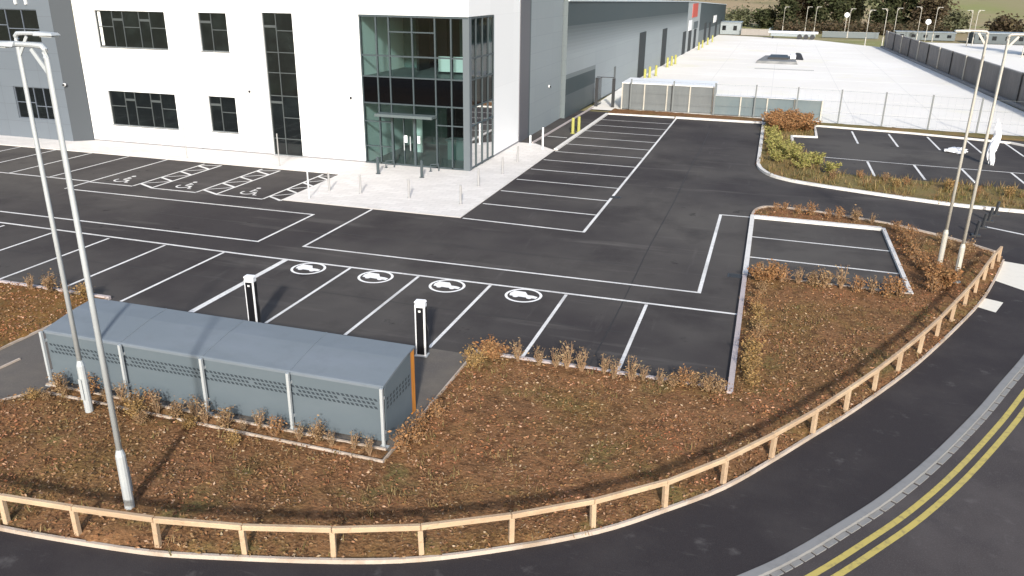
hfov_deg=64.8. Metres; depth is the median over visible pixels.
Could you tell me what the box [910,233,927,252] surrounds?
shrub
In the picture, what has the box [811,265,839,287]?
shrub
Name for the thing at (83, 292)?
shrub
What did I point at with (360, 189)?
bollard
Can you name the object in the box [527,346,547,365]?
shrub
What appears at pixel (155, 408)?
shrub
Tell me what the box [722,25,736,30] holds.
window
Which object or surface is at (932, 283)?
shrub
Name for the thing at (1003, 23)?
tree
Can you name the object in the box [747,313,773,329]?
shrub
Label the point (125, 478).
street lamp
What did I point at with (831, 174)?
shrub
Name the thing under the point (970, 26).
street lamp
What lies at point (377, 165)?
bollard
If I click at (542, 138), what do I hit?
bollard
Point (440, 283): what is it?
charging symbol
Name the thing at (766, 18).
tree
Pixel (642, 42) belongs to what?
door
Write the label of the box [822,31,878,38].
wall
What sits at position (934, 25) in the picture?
street lamp
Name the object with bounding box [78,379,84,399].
access door
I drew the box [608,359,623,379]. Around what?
shrub
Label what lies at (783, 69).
drain channel
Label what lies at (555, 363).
shrub
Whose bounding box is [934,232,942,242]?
shrub
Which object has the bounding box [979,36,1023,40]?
window
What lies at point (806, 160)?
shrub
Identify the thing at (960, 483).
double yellow lines
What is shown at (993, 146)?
plastic sheeting
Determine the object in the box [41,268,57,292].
shrub
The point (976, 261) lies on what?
shrub
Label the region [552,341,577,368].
shrub
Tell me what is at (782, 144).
shrub
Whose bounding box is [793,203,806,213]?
shrub
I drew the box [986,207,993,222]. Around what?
road marker post
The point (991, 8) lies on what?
hills
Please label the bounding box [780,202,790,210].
shrub
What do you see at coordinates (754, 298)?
shrub
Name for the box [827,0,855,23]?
tree
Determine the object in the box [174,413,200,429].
shrub
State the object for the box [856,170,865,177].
shrub
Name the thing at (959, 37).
ground
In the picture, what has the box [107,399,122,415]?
shrub
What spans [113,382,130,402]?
shrub
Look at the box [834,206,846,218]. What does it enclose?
shrub
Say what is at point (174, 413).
shrub
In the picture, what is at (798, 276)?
shrub
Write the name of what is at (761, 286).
shrub
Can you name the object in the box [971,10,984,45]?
street lamp
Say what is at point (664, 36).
door
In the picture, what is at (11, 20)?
window
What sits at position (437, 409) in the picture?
shrub
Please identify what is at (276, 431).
shrub
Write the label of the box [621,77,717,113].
panel enclosure
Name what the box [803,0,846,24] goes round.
tree
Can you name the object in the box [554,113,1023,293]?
kerb
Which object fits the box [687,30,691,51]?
door
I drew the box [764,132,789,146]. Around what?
shrub
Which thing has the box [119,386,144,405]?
shrub
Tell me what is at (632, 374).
shrub
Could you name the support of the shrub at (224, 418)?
on the shelter border at (344, 446)
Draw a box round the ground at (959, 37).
[71,3,1023,574]
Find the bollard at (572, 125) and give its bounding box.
[570,118,574,133]
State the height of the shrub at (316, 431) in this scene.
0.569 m
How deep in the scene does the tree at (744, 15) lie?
192.69 m
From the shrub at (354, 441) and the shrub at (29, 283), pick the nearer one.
the shrub at (354, 441)
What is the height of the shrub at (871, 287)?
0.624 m
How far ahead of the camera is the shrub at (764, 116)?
54.74 m
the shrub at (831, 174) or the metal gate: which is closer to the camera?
the shrub at (831, 174)
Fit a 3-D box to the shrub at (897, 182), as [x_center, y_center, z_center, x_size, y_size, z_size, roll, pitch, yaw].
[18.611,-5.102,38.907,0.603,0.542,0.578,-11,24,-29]
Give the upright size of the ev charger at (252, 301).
1.530 m
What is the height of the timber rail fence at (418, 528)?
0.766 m
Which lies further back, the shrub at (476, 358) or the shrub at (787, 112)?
the shrub at (787, 112)
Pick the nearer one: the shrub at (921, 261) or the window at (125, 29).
the shrub at (921, 261)
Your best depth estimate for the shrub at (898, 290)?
25.09 m
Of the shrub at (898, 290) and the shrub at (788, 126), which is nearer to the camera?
the shrub at (898, 290)
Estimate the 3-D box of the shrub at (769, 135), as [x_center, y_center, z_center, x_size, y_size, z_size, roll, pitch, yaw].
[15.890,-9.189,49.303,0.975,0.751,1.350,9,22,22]
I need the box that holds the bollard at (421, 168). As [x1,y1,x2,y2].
[419,160,423,177]
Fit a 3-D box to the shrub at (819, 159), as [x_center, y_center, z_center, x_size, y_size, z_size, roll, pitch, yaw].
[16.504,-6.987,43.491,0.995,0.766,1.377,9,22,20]
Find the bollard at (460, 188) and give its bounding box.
[459,185,462,203]
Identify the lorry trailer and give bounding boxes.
[769,28,817,39]
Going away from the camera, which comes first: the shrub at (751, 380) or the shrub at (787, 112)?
the shrub at (751, 380)
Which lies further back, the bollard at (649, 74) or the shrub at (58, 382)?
the bollard at (649, 74)
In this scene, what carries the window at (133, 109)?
in the office building at (161, 72)
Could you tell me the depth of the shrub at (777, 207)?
34.34 m
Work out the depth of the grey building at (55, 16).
46.78 m
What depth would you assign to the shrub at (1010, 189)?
37.38 m
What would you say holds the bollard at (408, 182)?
on the pavement
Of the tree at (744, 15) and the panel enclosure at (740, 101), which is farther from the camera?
the tree at (744, 15)
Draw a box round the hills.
[671,0,1023,24]
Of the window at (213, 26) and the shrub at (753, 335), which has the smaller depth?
the shrub at (753, 335)
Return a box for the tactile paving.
[979,261,1023,311]
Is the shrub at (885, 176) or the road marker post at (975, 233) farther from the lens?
the shrub at (885, 176)
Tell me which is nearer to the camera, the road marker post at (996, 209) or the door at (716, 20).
the road marker post at (996, 209)
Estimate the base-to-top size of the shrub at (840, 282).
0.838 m
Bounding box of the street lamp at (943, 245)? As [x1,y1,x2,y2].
[937,29,988,263]
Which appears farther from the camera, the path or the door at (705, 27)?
the door at (705, 27)
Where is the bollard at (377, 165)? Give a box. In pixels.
[376,157,380,173]
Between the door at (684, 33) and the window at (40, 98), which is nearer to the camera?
the window at (40, 98)
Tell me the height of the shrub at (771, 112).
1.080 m
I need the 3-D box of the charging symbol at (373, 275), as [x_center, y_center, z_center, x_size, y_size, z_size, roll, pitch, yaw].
[-4.477,-0.366,26.483,1.175,0.001,1.175,7,22,16]
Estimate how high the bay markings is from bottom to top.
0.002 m
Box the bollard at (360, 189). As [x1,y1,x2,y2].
[359,175,361,193]
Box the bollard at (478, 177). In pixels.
[477,168,479,185]
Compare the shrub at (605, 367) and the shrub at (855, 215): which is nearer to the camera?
the shrub at (605, 367)
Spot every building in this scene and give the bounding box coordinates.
[0,0,93,140]
[71,0,519,170]
[720,21,742,34]
[893,30,956,40]
[967,31,1023,44]
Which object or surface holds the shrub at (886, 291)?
on the mulch verge
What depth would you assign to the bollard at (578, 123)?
52.59 m
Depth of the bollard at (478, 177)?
38.19 m
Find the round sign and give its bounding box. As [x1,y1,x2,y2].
[924,19,930,41]
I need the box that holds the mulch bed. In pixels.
[0,283,105,348]
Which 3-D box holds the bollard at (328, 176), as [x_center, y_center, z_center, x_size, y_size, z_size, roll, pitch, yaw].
[-8.417,-4.904,37.066,0.170,0.850,0.162,7,22,16]
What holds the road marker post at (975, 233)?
on the car park
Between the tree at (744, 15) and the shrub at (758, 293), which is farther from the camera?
the tree at (744, 15)
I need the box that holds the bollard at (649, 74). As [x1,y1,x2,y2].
[648,66,650,77]
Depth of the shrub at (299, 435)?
16.85 m
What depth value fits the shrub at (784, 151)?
45.06 m
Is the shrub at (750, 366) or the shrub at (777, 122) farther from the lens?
the shrub at (777, 122)
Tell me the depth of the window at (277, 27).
43.06 m
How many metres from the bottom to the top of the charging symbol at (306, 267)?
0.001 m
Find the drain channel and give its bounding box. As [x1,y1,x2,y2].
[754,68,813,70]
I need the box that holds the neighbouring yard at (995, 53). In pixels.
[926,42,1023,71]
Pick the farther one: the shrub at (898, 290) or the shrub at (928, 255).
the shrub at (928, 255)
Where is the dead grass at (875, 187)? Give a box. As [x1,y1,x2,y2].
[7,123,1023,556]
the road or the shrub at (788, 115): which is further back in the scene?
the shrub at (788, 115)
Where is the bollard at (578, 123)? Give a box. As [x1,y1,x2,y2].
[576,116,580,131]
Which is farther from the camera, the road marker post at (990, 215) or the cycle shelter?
the road marker post at (990, 215)
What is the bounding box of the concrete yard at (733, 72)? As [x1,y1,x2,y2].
[590,35,1023,135]
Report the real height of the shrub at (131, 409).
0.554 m
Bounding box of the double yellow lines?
[805,389,1023,575]
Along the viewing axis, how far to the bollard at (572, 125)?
52.04 m
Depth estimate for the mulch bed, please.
23.46 m
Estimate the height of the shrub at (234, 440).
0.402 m
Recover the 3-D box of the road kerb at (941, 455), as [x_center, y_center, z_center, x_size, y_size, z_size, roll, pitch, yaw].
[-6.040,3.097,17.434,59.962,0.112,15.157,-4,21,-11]
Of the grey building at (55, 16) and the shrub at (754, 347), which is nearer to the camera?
the shrub at (754, 347)
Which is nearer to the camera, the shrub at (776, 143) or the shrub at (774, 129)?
the shrub at (776, 143)
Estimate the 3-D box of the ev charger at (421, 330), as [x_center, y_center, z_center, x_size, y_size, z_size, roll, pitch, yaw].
[-2.307,1.028,20.710,0.394,1.530,0.260,4,21,10]
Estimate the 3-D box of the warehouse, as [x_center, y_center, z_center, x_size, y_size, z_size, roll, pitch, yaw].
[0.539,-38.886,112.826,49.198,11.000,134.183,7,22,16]
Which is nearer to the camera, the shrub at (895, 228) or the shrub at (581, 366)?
the shrub at (581, 366)
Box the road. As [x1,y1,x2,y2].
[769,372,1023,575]
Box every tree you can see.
[725,2,754,26]
[751,3,779,28]
[774,0,803,22]
[796,0,814,22]
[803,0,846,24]
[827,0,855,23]
[848,0,867,23]
[863,0,904,24]
[885,0,924,25]
[904,0,960,26]
[940,7,974,32]
[980,11,1023,31]
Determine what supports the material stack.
on the concrete yard at (733, 72)
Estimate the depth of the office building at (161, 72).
43.54 m
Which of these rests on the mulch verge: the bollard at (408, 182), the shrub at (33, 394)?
the shrub at (33, 394)
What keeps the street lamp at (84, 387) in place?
on the mulch verge
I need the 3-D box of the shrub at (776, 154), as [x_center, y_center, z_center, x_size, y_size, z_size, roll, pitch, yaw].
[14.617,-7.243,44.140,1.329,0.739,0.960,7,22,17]
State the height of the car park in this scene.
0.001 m
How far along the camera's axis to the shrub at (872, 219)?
32.72 m
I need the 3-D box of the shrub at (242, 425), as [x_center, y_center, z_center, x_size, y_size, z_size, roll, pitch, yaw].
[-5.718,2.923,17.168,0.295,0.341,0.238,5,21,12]
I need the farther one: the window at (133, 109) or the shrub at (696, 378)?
the window at (133, 109)
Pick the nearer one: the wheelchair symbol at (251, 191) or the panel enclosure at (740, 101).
the wheelchair symbol at (251, 191)
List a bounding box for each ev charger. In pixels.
[243,274,260,322]
[414,299,429,357]
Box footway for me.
[0,247,1023,575]
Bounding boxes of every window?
[0,9,41,42]
[14,86,54,119]
[95,10,167,49]
[109,91,178,129]
[198,12,229,52]
[209,96,238,133]
[262,13,302,156]
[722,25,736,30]
[900,34,951,37]
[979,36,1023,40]
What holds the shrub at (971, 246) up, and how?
on the mulch verge
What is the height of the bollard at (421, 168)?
0.850 m
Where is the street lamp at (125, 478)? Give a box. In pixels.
[0,41,134,509]
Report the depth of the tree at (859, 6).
185.32 m
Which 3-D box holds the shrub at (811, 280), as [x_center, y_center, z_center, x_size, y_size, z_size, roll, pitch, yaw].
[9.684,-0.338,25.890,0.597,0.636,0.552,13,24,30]
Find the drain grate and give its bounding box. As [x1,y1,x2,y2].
[727,273,741,277]
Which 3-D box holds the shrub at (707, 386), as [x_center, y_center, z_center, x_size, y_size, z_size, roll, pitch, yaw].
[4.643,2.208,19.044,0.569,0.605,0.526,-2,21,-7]
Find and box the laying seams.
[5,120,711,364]
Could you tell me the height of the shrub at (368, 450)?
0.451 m
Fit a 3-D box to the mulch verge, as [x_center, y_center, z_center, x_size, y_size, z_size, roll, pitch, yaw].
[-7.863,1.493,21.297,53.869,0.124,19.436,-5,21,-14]
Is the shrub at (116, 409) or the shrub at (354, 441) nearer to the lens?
the shrub at (354, 441)
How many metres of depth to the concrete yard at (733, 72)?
81.81 m
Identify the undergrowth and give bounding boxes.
[773,13,954,34]
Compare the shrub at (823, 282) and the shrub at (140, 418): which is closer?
the shrub at (140, 418)
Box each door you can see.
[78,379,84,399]
[637,31,646,77]
[660,28,667,65]
[681,31,685,54]
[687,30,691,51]
[692,29,696,48]
[703,22,706,41]
[708,22,710,39]
[714,20,716,36]
[957,257,962,268]
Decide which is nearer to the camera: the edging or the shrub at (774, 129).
the edging
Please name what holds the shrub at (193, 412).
on the shelter border at (344, 446)
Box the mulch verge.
[0,207,1002,557]
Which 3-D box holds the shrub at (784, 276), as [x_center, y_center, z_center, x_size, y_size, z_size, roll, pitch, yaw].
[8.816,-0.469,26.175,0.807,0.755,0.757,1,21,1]
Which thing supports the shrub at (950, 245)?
on the mulch verge
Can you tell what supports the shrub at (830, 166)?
on the planted strip
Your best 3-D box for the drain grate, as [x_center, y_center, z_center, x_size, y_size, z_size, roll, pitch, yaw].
[7.450,-0.407,27.011,0.440,0.032,0.400,7,22,16]
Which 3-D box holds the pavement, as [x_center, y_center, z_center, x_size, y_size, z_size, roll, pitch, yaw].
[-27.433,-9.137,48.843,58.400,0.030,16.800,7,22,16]
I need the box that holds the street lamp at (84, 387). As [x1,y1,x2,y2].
[13,31,93,412]
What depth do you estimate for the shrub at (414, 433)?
16.81 m
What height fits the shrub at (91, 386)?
0.600 m
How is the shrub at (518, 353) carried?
on the mulch verge
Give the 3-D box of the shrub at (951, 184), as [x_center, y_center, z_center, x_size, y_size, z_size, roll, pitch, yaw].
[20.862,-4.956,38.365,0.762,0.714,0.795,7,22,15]
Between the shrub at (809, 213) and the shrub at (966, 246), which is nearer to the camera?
the shrub at (966, 246)
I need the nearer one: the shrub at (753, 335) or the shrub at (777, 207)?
the shrub at (753, 335)
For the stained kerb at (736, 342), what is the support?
on the car park
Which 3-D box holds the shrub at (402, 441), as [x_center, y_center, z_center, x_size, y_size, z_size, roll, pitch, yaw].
[-2.215,3.084,16.516,0.679,0.678,0.725,-1,21,-6]
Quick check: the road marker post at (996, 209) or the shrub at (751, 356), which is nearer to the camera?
the shrub at (751, 356)
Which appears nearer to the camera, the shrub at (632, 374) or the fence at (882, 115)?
the shrub at (632, 374)
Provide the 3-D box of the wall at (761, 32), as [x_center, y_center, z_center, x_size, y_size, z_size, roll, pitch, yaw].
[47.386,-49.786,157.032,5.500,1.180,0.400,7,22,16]
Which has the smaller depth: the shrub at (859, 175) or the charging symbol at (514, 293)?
the charging symbol at (514, 293)
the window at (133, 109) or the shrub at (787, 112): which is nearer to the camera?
the window at (133, 109)
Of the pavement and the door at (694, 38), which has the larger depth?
the door at (694, 38)
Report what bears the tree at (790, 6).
on the ground at (959, 37)
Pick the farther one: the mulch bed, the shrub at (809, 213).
the shrub at (809, 213)
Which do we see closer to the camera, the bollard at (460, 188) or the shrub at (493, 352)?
the shrub at (493, 352)
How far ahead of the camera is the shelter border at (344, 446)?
17.18 m
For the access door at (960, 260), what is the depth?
26.30 m
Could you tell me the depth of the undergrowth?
167.81 m
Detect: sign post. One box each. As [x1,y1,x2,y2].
[276,133,279,165]
[306,159,309,197]
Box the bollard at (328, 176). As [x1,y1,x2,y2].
[327,172,330,190]
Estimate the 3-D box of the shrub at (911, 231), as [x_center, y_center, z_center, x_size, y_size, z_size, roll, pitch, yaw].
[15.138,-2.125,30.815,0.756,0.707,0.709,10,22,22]
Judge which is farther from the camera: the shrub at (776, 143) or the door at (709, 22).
the door at (709, 22)
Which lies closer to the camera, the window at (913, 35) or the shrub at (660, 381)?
the shrub at (660, 381)
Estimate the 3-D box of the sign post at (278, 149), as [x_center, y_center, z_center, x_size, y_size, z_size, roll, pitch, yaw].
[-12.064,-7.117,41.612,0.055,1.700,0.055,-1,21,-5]
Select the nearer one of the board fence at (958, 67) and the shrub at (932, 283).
the shrub at (932, 283)
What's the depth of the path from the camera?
19.75 m
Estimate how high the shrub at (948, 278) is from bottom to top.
0.799 m
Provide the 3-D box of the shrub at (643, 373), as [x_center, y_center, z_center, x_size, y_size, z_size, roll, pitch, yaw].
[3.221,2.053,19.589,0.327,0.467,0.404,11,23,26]
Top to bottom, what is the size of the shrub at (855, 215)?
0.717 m
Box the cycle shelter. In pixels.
[38,298,415,448]
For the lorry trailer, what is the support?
on the concrete yard at (733, 72)
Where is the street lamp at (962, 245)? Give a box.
[953,33,1023,282]
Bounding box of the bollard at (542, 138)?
[541,127,543,148]
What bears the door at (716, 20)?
in the warehouse
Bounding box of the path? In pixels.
[0,333,467,459]
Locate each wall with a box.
[741,29,769,35]
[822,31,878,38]
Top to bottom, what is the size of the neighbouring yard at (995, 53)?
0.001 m
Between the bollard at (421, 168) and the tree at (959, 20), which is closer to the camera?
the bollard at (421, 168)
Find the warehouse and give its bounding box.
[429,0,726,141]
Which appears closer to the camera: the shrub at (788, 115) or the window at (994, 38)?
the shrub at (788, 115)
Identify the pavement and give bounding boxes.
[0,135,553,217]
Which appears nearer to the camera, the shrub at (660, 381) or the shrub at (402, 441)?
the shrub at (402, 441)
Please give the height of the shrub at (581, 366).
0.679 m
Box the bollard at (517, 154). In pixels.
[516,146,518,161]
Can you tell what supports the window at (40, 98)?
in the grey building at (55, 16)
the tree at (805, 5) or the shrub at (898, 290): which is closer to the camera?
the shrub at (898, 290)
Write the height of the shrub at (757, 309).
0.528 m
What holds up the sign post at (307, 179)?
on the pavement
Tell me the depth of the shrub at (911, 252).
28.67 m
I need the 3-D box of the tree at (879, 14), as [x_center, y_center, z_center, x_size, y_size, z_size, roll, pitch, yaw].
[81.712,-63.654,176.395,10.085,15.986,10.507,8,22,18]
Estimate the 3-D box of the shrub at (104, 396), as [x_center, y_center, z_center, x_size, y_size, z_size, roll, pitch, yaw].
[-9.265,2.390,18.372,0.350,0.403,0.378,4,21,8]
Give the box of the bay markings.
[0,118,1023,369]
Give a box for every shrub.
[20,273,38,289]
[21,387,42,400]
[38,388,53,400]
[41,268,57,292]
[46,368,71,392]
[57,384,71,396]
[69,372,102,396]
[70,280,94,300]
[98,383,111,401]
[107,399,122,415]
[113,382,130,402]
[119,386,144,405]
[120,397,147,418]
[132,404,149,425]
[137,389,158,408]
[147,390,166,413]
[165,398,185,419]
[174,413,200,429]
[183,394,199,417]
[189,398,214,423]
[211,405,238,431]
[221,423,242,447]
[234,418,247,430]
[251,408,267,429]
[259,415,286,436]
[290,421,309,440]
[307,415,326,444]
[320,429,338,446]
[347,430,361,451]
[358,435,376,455]
[388,421,419,452]
[400,419,429,442]
[407,406,432,430]
[426,398,448,417]
[459,338,489,370]
[472,334,509,360]
[509,337,524,361]
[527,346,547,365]
[545,348,565,370]
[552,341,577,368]
[571,346,594,371]
[595,353,613,376]
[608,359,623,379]
[621,355,647,380]
[638,364,651,380]
[654,367,668,384]
[665,371,683,387]
[671,364,694,386]
[685,370,702,386]
[699,367,716,392]
[708,374,732,395]
[738,358,762,374]
[740,334,768,355]
[741,348,762,369]
[742,367,763,386]
[744,328,762,343]
[747,262,778,281]
[747,294,764,307]
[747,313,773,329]
[749,301,767,315]
[750,318,770,337]
[753,278,768,293]
[753,289,764,298]
[754,261,765,278]
[760,111,784,125]
[762,124,780,134]
[764,109,789,113]
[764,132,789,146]
[764,259,783,279]
[765,115,787,129]
[765,131,778,141]
[768,137,789,149]
[768,148,791,161]
[769,141,794,155]
[770,202,782,211]
[772,110,799,118]
[772,262,792,281]
[777,108,801,114]
[778,145,797,156]
[780,119,801,131]
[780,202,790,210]
[782,114,797,125]
[784,141,804,147]
[785,144,806,160]
[790,154,816,168]
[792,113,814,127]
[792,114,822,131]
[792,267,804,283]
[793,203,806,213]
[796,151,812,160]
[802,271,822,285]
[803,202,816,215]
[811,150,825,165]
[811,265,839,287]
[821,161,842,172]
[823,207,834,218]
[828,169,839,178]
[829,265,850,288]
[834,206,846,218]
[845,274,868,292]
[848,204,862,221]
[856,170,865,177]
[867,275,879,293]
[869,213,879,223]
[876,273,900,296]
[881,172,890,180]
[889,274,911,296]
[890,220,906,232]
[891,177,903,187]
[894,229,914,244]
[898,223,919,239]
[902,176,910,184]
[902,240,924,258]
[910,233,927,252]
[910,251,931,268]
[920,251,934,262]
[921,262,964,288]
[924,272,944,293]
[926,260,946,274]
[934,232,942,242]
[942,178,958,189]
[946,237,955,248]
[959,243,972,255]
[966,238,977,251]
[970,257,980,264]
[1003,185,1015,196]
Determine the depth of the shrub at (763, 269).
26.29 m
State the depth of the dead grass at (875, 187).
36.32 m
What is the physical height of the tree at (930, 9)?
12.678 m
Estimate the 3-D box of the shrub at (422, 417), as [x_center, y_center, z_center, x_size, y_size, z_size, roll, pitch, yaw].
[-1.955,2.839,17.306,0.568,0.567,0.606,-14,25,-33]
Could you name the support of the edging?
on the car park
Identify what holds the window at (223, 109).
in the office building at (161, 72)
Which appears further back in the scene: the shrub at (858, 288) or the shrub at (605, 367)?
the shrub at (858, 288)
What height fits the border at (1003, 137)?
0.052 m
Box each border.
[46,386,387,458]
[608,108,761,121]
[813,122,1023,140]
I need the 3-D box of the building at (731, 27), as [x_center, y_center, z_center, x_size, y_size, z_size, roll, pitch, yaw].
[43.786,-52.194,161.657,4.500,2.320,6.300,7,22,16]
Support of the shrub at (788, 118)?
on the planted strip
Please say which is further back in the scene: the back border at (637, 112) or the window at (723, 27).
the window at (723, 27)
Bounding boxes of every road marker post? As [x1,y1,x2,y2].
[970,221,981,236]
[980,213,987,228]
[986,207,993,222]
[992,201,1000,215]
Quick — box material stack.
[756,53,802,64]
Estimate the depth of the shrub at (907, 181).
39.29 m
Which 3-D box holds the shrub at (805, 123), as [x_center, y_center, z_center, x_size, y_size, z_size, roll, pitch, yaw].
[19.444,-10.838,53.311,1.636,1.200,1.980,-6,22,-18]
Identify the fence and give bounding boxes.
[0,246,1002,557]
[629,79,1023,135]
[880,31,1023,110]
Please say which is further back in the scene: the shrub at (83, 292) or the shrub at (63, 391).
the shrub at (83, 292)
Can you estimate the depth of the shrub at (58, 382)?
18.71 m
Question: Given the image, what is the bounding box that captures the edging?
[0,205,1004,563]
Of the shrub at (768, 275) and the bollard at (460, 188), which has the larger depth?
the bollard at (460, 188)
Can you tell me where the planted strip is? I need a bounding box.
[761,122,1023,209]
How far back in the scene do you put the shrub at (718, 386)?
18.96 m
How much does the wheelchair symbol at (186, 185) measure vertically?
0.001 m
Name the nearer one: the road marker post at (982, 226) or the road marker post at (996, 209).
the road marker post at (982, 226)
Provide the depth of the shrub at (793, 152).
44.50 m
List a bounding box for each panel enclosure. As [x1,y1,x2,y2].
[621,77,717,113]
[714,94,822,120]
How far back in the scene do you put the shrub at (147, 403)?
18.01 m
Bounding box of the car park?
[0,84,1023,410]
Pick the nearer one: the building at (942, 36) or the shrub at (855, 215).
the shrub at (855, 215)
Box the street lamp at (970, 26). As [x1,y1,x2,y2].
[966,10,973,45]
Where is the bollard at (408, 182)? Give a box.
[407,179,410,197]
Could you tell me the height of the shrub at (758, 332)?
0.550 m
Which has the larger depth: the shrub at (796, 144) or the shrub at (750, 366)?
the shrub at (796, 144)
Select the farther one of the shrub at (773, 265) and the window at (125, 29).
the window at (125, 29)
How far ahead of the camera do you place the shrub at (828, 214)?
33.53 m
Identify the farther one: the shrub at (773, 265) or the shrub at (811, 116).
the shrub at (811, 116)
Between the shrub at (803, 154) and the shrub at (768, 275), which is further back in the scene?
the shrub at (803, 154)
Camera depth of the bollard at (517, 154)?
43.51 m
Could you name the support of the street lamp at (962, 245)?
on the mulch verge
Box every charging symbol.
[290,263,325,273]
[358,271,393,282]
[429,280,464,291]
[505,289,541,301]
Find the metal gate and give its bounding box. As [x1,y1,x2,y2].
[594,76,615,106]
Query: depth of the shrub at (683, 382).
19.25 m
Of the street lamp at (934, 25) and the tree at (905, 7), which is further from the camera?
the tree at (905, 7)
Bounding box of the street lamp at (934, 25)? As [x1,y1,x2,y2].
[931,7,943,41]
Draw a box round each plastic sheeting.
[944,147,967,153]
[986,118,1001,164]
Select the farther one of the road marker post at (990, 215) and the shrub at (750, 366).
the road marker post at (990, 215)
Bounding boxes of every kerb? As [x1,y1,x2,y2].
[0,106,746,393]
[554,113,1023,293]
[737,355,1023,575]
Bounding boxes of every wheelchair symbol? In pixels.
[113,176,135,182]
[175,182,196,188]
[240,188,260,194]
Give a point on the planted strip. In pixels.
(921, 194)
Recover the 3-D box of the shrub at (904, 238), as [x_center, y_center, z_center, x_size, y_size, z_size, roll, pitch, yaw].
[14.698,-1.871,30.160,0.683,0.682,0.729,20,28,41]
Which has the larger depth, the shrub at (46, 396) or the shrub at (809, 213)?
the shrub at (809, 213)
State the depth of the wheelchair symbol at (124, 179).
38.64 m
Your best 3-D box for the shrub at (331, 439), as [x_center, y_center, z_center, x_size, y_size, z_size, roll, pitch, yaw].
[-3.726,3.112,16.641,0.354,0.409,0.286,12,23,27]
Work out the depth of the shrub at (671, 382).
19.23 m
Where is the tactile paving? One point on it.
(1011, 274)
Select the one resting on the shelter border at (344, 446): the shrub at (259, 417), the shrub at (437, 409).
the shrub at (259, 417)
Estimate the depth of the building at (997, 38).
141.13 m
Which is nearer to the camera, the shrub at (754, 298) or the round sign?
the shrub at (754, 298)
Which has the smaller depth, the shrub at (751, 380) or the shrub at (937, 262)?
the shrub at (751, 380)
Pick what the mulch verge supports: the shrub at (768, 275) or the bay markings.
the shrub at (768, 275)
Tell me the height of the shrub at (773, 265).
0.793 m
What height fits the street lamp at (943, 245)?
7.870 m
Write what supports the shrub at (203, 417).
on the shelter border at (344, 446)
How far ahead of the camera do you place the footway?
14.89 m
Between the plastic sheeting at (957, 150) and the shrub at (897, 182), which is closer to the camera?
the shrub at (897, 182)

